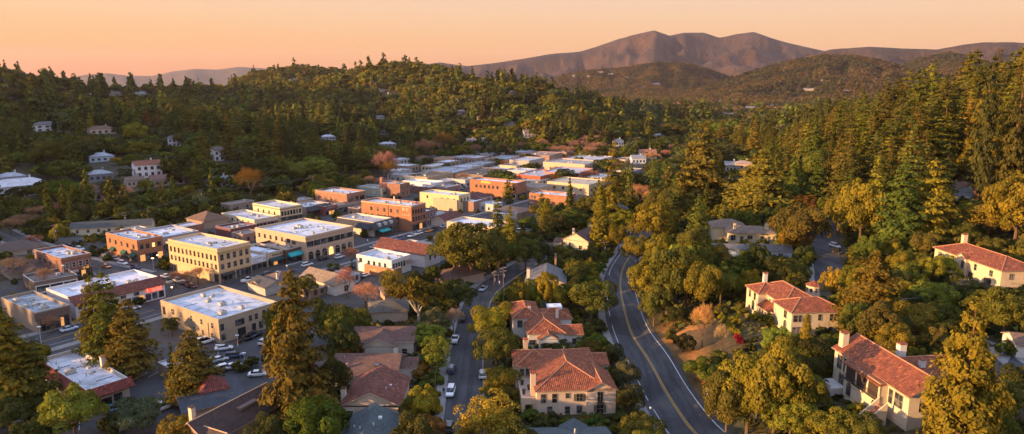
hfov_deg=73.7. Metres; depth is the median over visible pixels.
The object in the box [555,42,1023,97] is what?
hills
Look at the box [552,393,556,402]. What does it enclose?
window
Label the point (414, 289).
broadleaf tree
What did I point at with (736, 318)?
shrub
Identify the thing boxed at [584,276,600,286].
shrub
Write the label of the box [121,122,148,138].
broadleaf tree
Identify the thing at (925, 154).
conifer tree
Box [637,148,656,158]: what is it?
house
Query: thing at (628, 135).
conifer tree
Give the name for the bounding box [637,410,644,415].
shrub
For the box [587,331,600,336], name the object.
shrub
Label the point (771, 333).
broadleaf tree
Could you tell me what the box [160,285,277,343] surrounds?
beige block
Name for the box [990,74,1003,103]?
conifer tree
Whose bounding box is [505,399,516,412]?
shrub
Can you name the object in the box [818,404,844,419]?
shrub
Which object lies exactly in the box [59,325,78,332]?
parked car
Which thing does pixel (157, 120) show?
conifer tree
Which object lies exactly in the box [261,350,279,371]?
broadleaf tree
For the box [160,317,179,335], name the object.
broadleaf tree
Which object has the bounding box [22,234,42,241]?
bare tree
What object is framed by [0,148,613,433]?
paving
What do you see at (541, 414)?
shrub
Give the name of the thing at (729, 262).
broadleaf tree
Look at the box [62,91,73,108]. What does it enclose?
conifer tree
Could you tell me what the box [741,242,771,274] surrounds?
broadleaf tree
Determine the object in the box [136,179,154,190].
broadleaf tree
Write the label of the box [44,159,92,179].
broadleaf tree
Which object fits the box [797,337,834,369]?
broadleaf tree
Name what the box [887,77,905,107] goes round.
conifer tree
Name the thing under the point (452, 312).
bare tree
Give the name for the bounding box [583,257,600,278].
conifer tree
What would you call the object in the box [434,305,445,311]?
shrub
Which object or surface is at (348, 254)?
bare tree
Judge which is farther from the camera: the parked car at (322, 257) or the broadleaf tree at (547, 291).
the parked car at (322, 257)
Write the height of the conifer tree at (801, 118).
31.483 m
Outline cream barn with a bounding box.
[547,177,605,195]
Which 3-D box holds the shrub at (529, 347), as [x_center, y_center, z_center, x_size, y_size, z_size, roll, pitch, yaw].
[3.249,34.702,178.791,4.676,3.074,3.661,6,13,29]
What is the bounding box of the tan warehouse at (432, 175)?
[407,171,453,179]
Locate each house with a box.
[0,169,26,179]
[0,175,41,196]
[32,121,66,131]
[84,167,113,182]
[85,150,114,162]
[87,124,115,133]
[94,184,124,201]
[108,91,121,95]
[123,174,144,188]
[131,157,162,177]
[148,173,184,187]
[165,135,183,146]
[203,173,234,186]
[210,146,231,160]
[321,133,335,139]
[376,114,384,118]
[378,140,395,147]
[379,130,389,135]
[379,177,409,197]
[426,208,436,225]
[457,110,465,114]
[466,137,476,141]
[480,152,504,157]
[502,121,514,126]
[508,91,518,94]
[522,129,538,137]
[612,137,623,145]
[629,153,646,163]
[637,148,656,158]
[722,159,740,171]
[735,158,751,168]
[949,179,983,200]
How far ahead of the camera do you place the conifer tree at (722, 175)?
355.44 m
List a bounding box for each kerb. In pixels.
[482,257,546,433]
[809,236,814,280]
[986,340,1023,363]
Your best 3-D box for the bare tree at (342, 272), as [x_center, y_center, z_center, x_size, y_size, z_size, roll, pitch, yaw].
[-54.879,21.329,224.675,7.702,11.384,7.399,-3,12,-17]
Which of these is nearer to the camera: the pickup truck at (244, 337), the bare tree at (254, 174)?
the pickup truck at (244, 337)
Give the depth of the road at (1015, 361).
136.55 m
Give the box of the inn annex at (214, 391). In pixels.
[175,374,245,416]
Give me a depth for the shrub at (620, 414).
143.14 m
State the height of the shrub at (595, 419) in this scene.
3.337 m
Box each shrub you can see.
[21,410,49,428]
[96,412,125,433]
[230,360,248,371]
[243,356,258,367]
[331,383,350,393]
[333,408,352,430]
[343,342,362,352]
[408,304,419,314]
[409,360,432,378]
[417,381,428,389]
[420,374,436,385]
[429,369,444,384]
[429,404,440,414]
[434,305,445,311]
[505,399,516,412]
[512,400,520,412]
[517,343,531,348]
[519,408,537,420]
[532,417,552,427]
[533,412,548,424]
[540,343,560,348]
[548,411,559,426]
[559,339,573,348]
[571,315,583,323]
[575,336,588,347]
[582,322,596,332]
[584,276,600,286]
[584,412,603,426]
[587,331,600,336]
[589,319,607,330]
[604,367,620,386]
[611,409,629,420]
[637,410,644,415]
[665,328,677,340]
[673,333,696,351]
[683,355,718,379]
[705,368,725,385]
[709,349,727,364]
[717,306,729,315]
[721,315,727,321]
[728,313,742,324]
[730,326,737,332]
[736,335,743,343]
[750,311,760,320]
[758,313,773,325]
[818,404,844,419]
[820,363,833,376]
[845,401,866,414]
[891,345,915,355]
[913,340,928,348]
[914,347,931,355]
[993,340,1017,354]
[1014,418,1023,431]
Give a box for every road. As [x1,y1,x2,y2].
[0,230,285,306]
[23,201,536,347]
[442,244,555,433]
[604,224,732,433]
[812,225,842,291]
[976,342,1023,381]
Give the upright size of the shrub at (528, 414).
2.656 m
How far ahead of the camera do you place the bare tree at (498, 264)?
248.60 m
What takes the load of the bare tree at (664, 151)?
on the hills at (26, 167)
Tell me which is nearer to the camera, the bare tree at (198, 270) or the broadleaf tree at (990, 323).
the broadleaf tree at (990, 323)
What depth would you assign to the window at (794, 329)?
165.72 m
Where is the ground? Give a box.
[0,171,1023,433]
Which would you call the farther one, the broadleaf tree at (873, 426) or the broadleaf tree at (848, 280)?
the broadleaf tree at (848, 280)
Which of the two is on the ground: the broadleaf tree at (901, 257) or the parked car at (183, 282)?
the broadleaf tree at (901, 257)
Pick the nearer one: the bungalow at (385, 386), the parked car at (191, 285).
the bungalow at (385, 386)
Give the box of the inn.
[174,382,283,433]
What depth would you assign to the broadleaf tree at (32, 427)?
126.85 m
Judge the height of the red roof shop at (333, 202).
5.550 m
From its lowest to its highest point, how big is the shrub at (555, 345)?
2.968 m
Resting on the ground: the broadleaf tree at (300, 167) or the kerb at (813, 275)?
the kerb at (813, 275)
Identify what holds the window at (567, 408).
in the villa at (563, 381)
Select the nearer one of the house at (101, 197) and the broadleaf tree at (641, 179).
the house at (101, 197)
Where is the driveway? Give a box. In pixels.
[987,346,1010,364]
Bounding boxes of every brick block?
[361,196,425,230]
[470,177,525,198]
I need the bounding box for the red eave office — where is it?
[40,348,134,409]
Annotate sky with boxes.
[0,0,1023,77]
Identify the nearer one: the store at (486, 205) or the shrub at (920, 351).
the shrub at (920, 351)
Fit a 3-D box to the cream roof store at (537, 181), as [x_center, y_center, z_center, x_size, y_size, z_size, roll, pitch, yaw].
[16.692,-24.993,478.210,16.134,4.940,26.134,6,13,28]
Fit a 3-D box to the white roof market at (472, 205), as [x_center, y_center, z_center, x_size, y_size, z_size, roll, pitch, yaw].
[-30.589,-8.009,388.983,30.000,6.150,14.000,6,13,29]
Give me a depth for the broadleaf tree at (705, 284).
185.84 m
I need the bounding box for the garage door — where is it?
[238,326,245,337]
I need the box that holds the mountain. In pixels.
[429,30,822,81]
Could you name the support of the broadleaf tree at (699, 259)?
on the ground
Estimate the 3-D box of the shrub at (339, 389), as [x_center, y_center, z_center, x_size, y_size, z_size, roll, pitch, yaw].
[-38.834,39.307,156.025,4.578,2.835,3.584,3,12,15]
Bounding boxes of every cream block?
[252,200,302,222]
[420,189,469,210]
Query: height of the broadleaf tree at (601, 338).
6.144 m
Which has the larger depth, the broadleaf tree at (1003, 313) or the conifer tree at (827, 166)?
the conifer tree at (827, 166)
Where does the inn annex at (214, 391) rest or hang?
on the paving
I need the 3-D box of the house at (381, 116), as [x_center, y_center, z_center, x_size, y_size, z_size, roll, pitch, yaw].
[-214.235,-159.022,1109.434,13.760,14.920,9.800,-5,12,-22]
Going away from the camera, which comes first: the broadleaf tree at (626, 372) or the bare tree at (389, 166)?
the broadleaf tree at (626, 372)
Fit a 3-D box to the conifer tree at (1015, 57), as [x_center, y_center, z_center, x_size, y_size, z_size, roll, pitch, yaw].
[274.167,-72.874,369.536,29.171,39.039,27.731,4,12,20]
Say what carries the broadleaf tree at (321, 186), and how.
on the paving
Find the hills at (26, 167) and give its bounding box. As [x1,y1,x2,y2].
[10,69,756,198]
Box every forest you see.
[0,52,886,140]
[547,51,992,106]
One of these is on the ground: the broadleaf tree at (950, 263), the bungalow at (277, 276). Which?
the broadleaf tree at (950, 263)
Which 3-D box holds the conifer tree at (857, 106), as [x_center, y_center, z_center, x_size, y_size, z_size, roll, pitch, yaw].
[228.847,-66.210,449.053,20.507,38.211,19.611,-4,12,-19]
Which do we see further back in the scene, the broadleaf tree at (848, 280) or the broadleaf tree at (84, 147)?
the broadleaf tree at (84, 147)
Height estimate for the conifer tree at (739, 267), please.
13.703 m
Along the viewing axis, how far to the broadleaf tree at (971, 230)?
225.44 m
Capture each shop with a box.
[22,269,77,292]
[215,221,257,237]
[313,203,337,215]
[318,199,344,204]
[337,200,360,212]
[376,215,398,231]
[430,211,462,226]
[435,211,444,216]
[470,192,492,200]
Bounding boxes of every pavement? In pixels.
[12,229,157,272]
[17,305,140,338]
[51,316,161,351]
[286,199,528,265]
[322,194,578,269]
[431,257,519,433]
[598,226,654,428]
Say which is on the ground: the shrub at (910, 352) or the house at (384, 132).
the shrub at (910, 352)
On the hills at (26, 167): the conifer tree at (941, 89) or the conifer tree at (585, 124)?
the conifer tree at (585, 124)
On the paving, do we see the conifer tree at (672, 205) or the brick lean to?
the brick lean to
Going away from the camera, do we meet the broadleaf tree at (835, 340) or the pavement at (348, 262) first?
the broadleaf tree at (835, 340)
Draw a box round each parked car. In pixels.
[0,416,23,427]
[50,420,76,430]
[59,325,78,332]
[75,245,84,249]
[100,263,110,268]
[108,403,122,413]
[117,259,127,264]
[130,263,141,269]
[155,401,172,413]
[179,280,188,284]
[185,283,196,288]
[195,336,214,344]
[213,355,228,363]
[214,344,232,351]
[215,362,229,367]
[224,350,244,359]
[247,330,263,335]
[247,369,267,377]
[257,337,268,345]
[262,271,272,275]
[301,261,312,266]
[317,255,328,260]
[328,266,339,270]
[334,254,344,258]
[343,264,354,269]
[395,235,403,239]
[443,420,454,432]
[445,383,455,396]
[446,364,455,373]
[459,314,466,321]
[479,285,487,290]
[479,369,486,378]
[829,242,840,247]
[831,247,843,253]
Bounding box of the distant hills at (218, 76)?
[75,67,271,87]
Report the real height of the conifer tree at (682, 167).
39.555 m
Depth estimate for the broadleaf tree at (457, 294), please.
206.27 m
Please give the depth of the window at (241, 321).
190.35 m
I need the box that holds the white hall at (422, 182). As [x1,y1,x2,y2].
[403,178,443,186]
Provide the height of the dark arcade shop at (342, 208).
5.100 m
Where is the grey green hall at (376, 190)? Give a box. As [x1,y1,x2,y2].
[360,185,385,196]
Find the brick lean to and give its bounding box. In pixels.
[410,184,438,192]
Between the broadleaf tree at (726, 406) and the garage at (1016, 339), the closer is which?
the broadleaf tree at (726, 406)
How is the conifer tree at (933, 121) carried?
on the ground
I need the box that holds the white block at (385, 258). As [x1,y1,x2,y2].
[356,248,410,272]
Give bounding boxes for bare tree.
[0,218,25,233]
[0,256,37,268]
[6,213,40,228]
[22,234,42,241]
[23,206,55,215]
[34,267,55,279]
[39,314,62,332]
[79,183,100,198]
[117,186,134,195]
[165,271,185,287]
[176,270,199,282]
[186,267,205,282]
[231,166,266,198]
[334,266,354,297]
[341,246,357,265]
[351,282,381,310]
[363,176,374,183]
[371,151,398,173]
[381,162,399,179]
[410,137,440,155]
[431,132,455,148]
[445,308,464,330]
[454,172,472,178]
[470,144,481,154]
[490,243,503,272]
[537,139,547,143]
[545,145,576,152]
[563,140,590,146]
[579,169,597,176]
[582,146,594,150]
[585,142,608,147]
[627,184,650,203]
[641,151,659,160]
[660,149,673,155]
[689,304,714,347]
[713,324,729,350]
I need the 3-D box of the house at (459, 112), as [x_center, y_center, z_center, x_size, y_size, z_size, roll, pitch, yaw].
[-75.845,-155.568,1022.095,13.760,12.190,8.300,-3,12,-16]
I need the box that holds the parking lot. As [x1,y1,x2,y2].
[3,311,332,431]
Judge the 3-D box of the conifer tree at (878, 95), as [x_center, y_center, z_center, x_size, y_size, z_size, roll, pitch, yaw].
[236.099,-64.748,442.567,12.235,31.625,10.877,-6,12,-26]
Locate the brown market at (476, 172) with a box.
[453,167,509,177]
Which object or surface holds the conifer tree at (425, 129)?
on the hills at (26, 167)
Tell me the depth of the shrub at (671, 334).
176.21 m
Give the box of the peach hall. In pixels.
[543,158,598,172]
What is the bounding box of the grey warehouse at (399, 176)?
[387,172,424,180]
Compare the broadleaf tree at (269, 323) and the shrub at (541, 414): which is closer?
the shrub at (541, 414)
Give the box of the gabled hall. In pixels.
[373,237,439,267]
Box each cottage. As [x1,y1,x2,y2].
[524,253,566,291]
[553,223,591,249]
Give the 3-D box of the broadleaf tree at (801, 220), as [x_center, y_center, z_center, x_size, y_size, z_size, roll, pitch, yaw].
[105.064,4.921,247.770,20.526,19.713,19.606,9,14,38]
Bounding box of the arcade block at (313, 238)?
[254,218,353,260]
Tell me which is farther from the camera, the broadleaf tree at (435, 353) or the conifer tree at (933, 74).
the conifer tree at (933, 74)
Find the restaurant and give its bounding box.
[250,243,286,267]
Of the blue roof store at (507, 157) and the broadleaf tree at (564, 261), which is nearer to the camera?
the broadleaf tree at (564, 261)
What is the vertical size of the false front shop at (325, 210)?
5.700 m
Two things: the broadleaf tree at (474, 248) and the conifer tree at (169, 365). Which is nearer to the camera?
the conifer tree at (169, 365)
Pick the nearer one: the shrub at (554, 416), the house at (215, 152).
the shrub at (554, 416)
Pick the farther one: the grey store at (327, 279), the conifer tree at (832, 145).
the conifer tree at (832, 145)
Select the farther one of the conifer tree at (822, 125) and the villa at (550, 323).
the conifer tree at (822, 125)
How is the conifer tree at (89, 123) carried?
on the hills at (26, 167)
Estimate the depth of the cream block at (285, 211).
350.60 m
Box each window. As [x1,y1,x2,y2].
[101,396,111,405]
[113,392,122,401]
[235,318,244,325]
[307,241,313,246]
[314,239,319,245]
[321,238,326,243]
[327,236,333,241]
[334,234,339,240]
[340,233,346,238]
[347,231,352,237]
[517,320,522,327]
[529,340,535,344]
[541,394,545,402]
[547,406,552,414]
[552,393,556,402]
[565,406,569,413]
[576,393,582,401]
[576,405,581,413]
[596,404,603,412]
[597,391,602,401]
[792,327,796,333]
[793,315,797,321]
[837,354,842,369]
[838,372,843,384]
[845,382,850,396]
[887,388,893,403]
[893,391,903,409]
[918,403,925,412]
[984,277,990,285]
[1009,274,1013,279]
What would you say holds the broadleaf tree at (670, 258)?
on the ground
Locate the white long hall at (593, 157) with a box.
[568,154,612,160]
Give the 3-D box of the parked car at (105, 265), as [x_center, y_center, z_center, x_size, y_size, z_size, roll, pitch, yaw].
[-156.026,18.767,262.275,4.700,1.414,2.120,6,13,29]
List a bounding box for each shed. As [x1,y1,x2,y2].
[68,218,154,234]
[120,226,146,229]
[301,284,326,298]
[334,269,359,280]
[348,205,361,213]
[451,154,473,161]
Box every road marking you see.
[607,233,668,433]
[620,235,694,433]
[621,234,696,433]
[635,233,724,431]
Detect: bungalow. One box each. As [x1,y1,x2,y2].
[0,239,47,255]
[0,258,46,279]
[246,275,286,295]
[251,271,299,285]
[334,353,420,386]
[340,365,410,413]
[341,403,400,433]
[350,326,417,355]
[367,299,408,322]
[378,285,417,301]
[433,265,485,284]
[529,418,611,433]
[707,219,776,243]
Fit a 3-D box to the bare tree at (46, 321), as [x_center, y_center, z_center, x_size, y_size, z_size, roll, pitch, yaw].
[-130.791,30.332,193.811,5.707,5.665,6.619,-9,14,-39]
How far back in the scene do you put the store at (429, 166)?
550.77 m
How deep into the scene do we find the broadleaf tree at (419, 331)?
178.59 m
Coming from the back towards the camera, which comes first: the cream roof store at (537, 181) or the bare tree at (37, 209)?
the cream roof store at (537, 181)
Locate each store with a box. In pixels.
[1,290,71,332]
[33,245,92,276]
[105,228,163,262]
[174,221,202,232]
[185,211,229,229]
[220,199,253,209]
[221,209,277,226]
[231,229,255,241]
[251,253,266,271]
[290,197,313,202]
[298,200,330,216]
[299,266,355,295]
[364,263,401,276]
[383,168,411,175]
[387,157,410,163]
[393,163,418,171]
[405,239,444,260]
[420,163,443,170]
[421,166,473,172]
[434,156,454,161]
[435,159,459,165]
[435,183,459,191]
[437,178,453,183]
[452,164,483,167]
[452,177,474,187]
[464,155,488,162]
[479,200,501,211]
[485,155,518,164]
[492,206,533,219]
[493,210,517,220]
[499,163,521,168]
[507,168,536,175]
[513,150,535,155]
[516,169,551,179]
[519,178,553,183]
[526,182,551,195]
[529,190,575,205]
[543,166,592,178]
[553,150,573,157]
[587,173,611,181]
[599,168,612,172]
[614,167,641,174]
[616,157,629,162]
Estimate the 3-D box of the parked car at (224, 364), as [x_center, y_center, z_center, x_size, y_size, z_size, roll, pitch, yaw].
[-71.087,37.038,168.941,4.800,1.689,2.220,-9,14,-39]
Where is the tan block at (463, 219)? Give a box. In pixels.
[447,216,512,236]
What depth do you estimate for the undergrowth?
201.56 m
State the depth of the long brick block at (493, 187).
423.53 m
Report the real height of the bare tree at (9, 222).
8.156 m
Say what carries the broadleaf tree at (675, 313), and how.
on the ground
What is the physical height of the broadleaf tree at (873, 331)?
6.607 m
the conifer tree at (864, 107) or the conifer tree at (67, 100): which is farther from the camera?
the conifer tree at (67, 100)
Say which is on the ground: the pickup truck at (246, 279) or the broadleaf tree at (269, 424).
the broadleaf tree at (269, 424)
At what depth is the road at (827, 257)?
243.49 m
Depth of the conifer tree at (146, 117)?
803.61 m
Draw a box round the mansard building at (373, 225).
[335,213,395,236]
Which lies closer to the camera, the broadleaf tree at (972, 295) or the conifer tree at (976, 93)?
the broadleaf tree at (972, 295)
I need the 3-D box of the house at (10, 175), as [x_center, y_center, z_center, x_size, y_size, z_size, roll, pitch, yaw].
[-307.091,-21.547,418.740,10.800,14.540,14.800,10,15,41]
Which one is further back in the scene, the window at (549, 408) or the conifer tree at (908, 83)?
the conifer tree at (908, 83)
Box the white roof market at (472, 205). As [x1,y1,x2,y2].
[463,197,486,211]
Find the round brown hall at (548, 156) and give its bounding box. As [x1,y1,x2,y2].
[525,151,561,160]
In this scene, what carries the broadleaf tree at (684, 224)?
on the ground
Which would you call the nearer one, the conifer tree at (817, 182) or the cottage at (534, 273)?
the cottage at (534, 273)
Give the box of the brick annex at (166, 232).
[141,225,198,251]
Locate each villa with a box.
[508,300,583,348]
[511,337,617,414]
[745,272,842,333]
[816,330,949,430]
[933,233,1023,288]
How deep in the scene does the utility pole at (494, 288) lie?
204.72 m
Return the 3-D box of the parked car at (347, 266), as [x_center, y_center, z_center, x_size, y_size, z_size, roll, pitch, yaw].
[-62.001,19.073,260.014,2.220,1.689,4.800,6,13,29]
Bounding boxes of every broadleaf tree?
[0,396,32,426]
[8,420,50,433]
[9,151,23,165]
[20,344,50,358]
[26,140,63,160]
[27,182,60,197]
[34,398,61,420]
[37,382,109,433]
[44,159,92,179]
[48,180,82,197]
[74,143,98,156]
[97,179,126,195]
[108,145,124,156]
[108,396,165,432]
[109,157,121,162]
[118,153,143,165]
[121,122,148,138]
[124,142,161,154]
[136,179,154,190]
[156,414,190,433]
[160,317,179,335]
[180,167,209,180]
[242,160,266,171]
[243,411,289,433]
[247,167,280,177]
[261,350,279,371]
[262,179,290,194]
[262,306,283,330]
[263,312,286,367]
[282,394,349,433]
[285,161,308,176]
[296,274,318,297]
[298,179,331,193]
[302,156,336,173]
[307,184,328,197]
[309,173,330,181]
[311,301,331,340]
[313,178,337,186]
[317,308,356,348]
[321,356,352,396]
[325,302,357,318]
[326,321,360,356]
[354,307,372,322]
[354,315,369,325]
[355,156,386,175]
[379,268,404,288]
[384,276,446,321]
[389,410,440,433]
[398,392,425,417]
[401,413,447,433]
[408,383,443,414]
[410,322,446,350]
[414,306,451,331]
[420,334,452,369]
[422,265,441,283]
[426,228,467,266]
[436,278,477,312]
[438,221,507,272]
[452,418,479,433]
[453,387,521,433]
[467,305,508,336]
[471,327,516,366]
[475,229,511,273]
[478,368,521,400]
[487,141,508,155]
[491,418,538,433]
[497,301,514,326]
[507,237,544,270]
[507,282,529,301]
[523,278,543,303]
[528,241,556,265]
[531,143,550,150]
[535,271,558,303]
[542,259,561,267]
[545,214,569,231]
[548,283,569,305]
[550,243,578,260]
[553,168,578,177]
[554,208,589,226]
[562,257,577,269]
[563,258,589,276]
[564,279,580,290]
[565,265,584,280]
[568,279,618,320]
[570,250,595,260]
[571,198,593,213]
[581,339,601,351]
[587,332,609,347]
[601,343,625,367]
[606,223,627,250]
[609,209,634,225]
[613,357,641,387]
[616,384,644,414]
[617,411,667,433]
[621,235,652,263]
[626,255,663,311]
[627,201,679,239]
[632,429,665,433]
[633,173,646,185]
[638,283,673,325]
[643,183,688,208]
[643,233,677,255]
[646,163,676,176]
[647,246,692,314]
[650,158,677,164]
[659,123,688,134]
[664,253,708,307]
[665,306,687,324]
[668,168,684,176]
[668,226,683,236]
[669,244,696,298]
[672,155,688,163]
[674,225,709,256]
[676,221,690,231]
[683,240,717,264]
[683,260,722,307]
[701,369,752,433]
[706,252,721,263]
[709,261,742,302]
[711,243,732,258]
[714,256,736,269]
[718,144,732,150]
[718,350,776,433]
[719,150,738,159]
[729,210,745,221]
[737,269,761,288]
[739,168,767,176]
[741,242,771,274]
[743,336,815,433]
[757,351,765,357]
[760,326,792,347]
[761,394,820,433]
[767,202,834,245]
[767,262,793,281]
[768,334,806,352]
[769,204,786,216]
[774,131,794,142]
[777,231,814,250]
[781,183,800,196]
[782,257,803,266]
[782,368,833,414]
[784,272,806,291]
[787,263,812,280]
[792,245,818,264]
[793,194,819,207]
[793,348,814,370]
[793,353,828,382]
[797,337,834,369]
[802,150,836,174]
[804,406,869,433]
[815,333,839,357]
[817,266,847,293]
[821,142,844,150]
[822,195,851,234]
[828,293,849,305]
[831,177,895,236]
[835,264,861,288]
[837,301,869,333]
[840,411,890,433]
[846,265,864,270]
[852,235,881,256]
[854,299,903,343]
[867,325,880,342]
[873,323,916,350]
[876,125,886,135]
[879,237,903,260]
[882,316,916,332]
[885,251,914,266]
[887,270,912,288]
[889,278,917,297]
[891,263,918,277]
[893,300,937,335]
[897,260,923,273]
[897,290,931,309]
[904,114,914,123]
[907,273,929,284]
[908,230,940,251]
[909,280,961,307]
[910,251,929,261]
[916,256,946,279]
[919,326,950,348]
[924,302,963,323]
[933,255,962,278]
[934,319,966,335]
[944,332,985,357]
[949,221,982,239]
[950,285,973,309]
[958,289,1006,307]
[960,200,1020,235]
[964,310,995,325]
[967,416,1022,433]
[972,392,1019,431]
[978,286,1023,337]
[979,235,1006,252]
[981,170,1023,242]
[994,380,1023,412]
[998,363,1023,391]
[1000,245,1023,261]
[1015,234,1023,248]
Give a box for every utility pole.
[492,271,494,307]
[495,273,499,305]
[500,266,506,300]
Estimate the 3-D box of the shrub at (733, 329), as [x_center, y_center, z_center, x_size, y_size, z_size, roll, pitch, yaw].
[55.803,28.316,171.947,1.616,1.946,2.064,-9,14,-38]
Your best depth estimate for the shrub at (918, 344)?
146.46 m
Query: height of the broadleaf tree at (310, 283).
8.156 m
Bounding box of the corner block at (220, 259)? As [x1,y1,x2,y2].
[166,232,251,282]
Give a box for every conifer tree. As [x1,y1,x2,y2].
[0,308,58,413]
[15,337,63,410]
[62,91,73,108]
[71,274,103,357]
[80,269,133,366]
[86,112,93,127]
[98,298,163,378]
[142,107,152,124]
[153,110,160,127]
[158,328,226,405]
[161,98,176,126]
[164,342,176,392]
[186,99,201,132]
[189,161,203,192]
[193,128,213,163]
[219,112,239,162]
[239,112,249,132]
[241,138,250,167]
[245,115,251,134]
[255,122,271,157]
[257,267,340,420]
[262,110,271,125]
[270,117,285,162]
[312,101,325,134]
[318,105,340,133]
[327,102,340,123]
[336,129,354,171]
[350,108,360,121]
[351,128,368,172]
[399,122,412,138]
[418,104,422,119]
[420,121,428,139]
[431,114,445,134]
[488,197,509,241]
[501,206,518,243]
[536,210,551,237]
[539,198,553,221]
[556,96,565,123]
[582,111,589,128]
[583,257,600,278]
[586,241,598,262]
[589,184,610,248]
[600,140,630,219]
[624,131,631,141]
[643,126,654,140]
[668,191,681,226]
[672,119,734,207]
[676,140,692,191]
[686,195,710,242]
[709,152,730,205]
[715,149,797,218]
[716,118,728,139]
[729,118,748,145]
[730,250,753,292]
[742,117,762,157]
[756,113,776,147]
[756,124,766,147]
[758,256,777,281]
[760,128,775,153]
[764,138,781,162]
[768,128,778,145]
[780,126,789,145]
[781,142,791,174]
[782,131,796,163]
[787,122,799,139]
[791,122,811,161]
[792,111,811,152]
[793,121,799,141]
[795,110,806,127]
[798,313,812,344]
[802,147,829,198]
[803,118,824,158]
[809,103,820,128]
[814,99,822,111]
[818,115,824,133]
[818,151,834,192]
[818,249,918,339]
[819,96,829,116]
[821,107,840,143]
[821,134,835,154]
[822,128,864,198]
[822,145,864,202]
[823,121,831,147]
[825,97,848,143]
[828,121,870,189]
[829,167,857,220]
[830,103,847,121]
[831,113,851,144]
[831,136,843,174]
[837,113,872,156]
[841,104,855,143]
[850,94,875,131]
[852,87,869,121]
[859,133,885,184]
[860,134,890,216]
[862,106,874,132]
[863,79,894,129]
[863,113,879,148]
[864,115,877,135]
[864,156,886,218]
[865,118,900,160]
[865,133,901,181]
[866,160,932,251]
[869,88,881,110]
[874,87,892,112]
[874,94,881,111]
[879,160,892,188]
[881,109,903,160]
[883,140,898,182]
[885,120,931,199]
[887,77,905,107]
[887,109,936,183]
[889,97,901,119]
[890,96,907,149]
[891,97,907,119]
[894,79,906,96]
[894,97,937,167]
[898,68,915,92]
[902,67,933,118]
[909,84,941,132]
[909,157,962,249]
[910,63,943,110]
[912,127,936,188]
[915,296,1015,433]
[920,82,935,129]
[920,98,962,157]
[926,97,961,170]
[930,136,959,202]
[932,57,940,82]
[932,81,953,115]
[936,79,955,125]
[944,72,956,99]
[947,96,970,160]
[949,60,977,88]
[949,77,974,132]
[950,49,972,103]
[951,49,993,115]
[951,96,976,146]
[954,80,1007,173]
[959,52,1001,199]
[961,76,977,115]
[965,84,980,132]
[987,61,1001,74]
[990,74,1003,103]
[991,46,1004,71]
[991,57,1015,116]
[992,64,1023,181]
[995,61,1010,90]
[998,75,1020,127]
[999,46,1023,95]
[999,66,1023,100]
[1000,84,1023,141]
[1001,124,1023,169]
[1006,50,1014,68]
[1007,53,1023,103]
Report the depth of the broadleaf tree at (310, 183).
414.54 m
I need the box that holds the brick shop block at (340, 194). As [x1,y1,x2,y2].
[315,187,365,203]
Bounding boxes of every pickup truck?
[207,357,222,363]
[235,334,255,342]
[240,276,252,282]
[407,233,416,237]
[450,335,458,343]
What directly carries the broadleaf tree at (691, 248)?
on the ground
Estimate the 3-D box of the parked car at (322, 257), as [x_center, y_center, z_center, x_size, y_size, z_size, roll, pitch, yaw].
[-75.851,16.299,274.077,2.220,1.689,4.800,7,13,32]
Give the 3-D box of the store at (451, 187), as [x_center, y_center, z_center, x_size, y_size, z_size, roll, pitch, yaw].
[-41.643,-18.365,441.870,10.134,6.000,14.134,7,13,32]
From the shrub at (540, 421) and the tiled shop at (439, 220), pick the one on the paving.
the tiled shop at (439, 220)
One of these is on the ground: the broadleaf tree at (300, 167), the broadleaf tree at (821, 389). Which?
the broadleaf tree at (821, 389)
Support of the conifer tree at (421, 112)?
on the hills at (26, 167)
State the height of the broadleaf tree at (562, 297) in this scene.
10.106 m
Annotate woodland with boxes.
[0,75,1023,433]
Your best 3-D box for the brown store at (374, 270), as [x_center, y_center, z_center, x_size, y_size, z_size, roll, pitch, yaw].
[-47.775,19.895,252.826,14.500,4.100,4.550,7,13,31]
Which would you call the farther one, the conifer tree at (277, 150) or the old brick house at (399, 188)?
the conifer tree at (277, 150)
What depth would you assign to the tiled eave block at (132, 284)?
219.47 m
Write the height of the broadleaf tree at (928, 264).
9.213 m
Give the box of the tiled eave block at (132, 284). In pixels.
[46,269,166,318]
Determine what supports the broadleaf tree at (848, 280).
on the ground
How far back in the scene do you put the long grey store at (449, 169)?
523.67 m
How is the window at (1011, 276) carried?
in the villa at (988, 267)
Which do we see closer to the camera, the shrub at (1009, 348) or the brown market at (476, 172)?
the shrub at (1009, 348)
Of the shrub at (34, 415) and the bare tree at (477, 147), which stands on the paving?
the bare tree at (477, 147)
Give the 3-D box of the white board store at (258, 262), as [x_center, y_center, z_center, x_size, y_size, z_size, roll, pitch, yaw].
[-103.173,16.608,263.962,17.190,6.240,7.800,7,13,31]
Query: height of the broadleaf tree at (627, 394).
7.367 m
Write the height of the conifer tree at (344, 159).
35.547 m
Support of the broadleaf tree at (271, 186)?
on the ground
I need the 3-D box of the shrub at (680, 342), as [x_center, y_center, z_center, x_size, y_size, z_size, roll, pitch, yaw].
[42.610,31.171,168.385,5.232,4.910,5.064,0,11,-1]
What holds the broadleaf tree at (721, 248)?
on the ground
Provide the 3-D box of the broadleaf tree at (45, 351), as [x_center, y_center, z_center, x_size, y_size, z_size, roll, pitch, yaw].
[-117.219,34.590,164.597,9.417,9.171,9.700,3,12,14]
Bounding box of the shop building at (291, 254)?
[255,240,303,263]
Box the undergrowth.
[1,173,1023,433]
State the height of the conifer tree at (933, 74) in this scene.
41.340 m
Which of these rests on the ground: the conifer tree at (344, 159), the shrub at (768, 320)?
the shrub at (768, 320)
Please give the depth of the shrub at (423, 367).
162.70 m
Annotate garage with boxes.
[466,161,495,167]
[711,243,793,257]
[1000,332,1023,357]

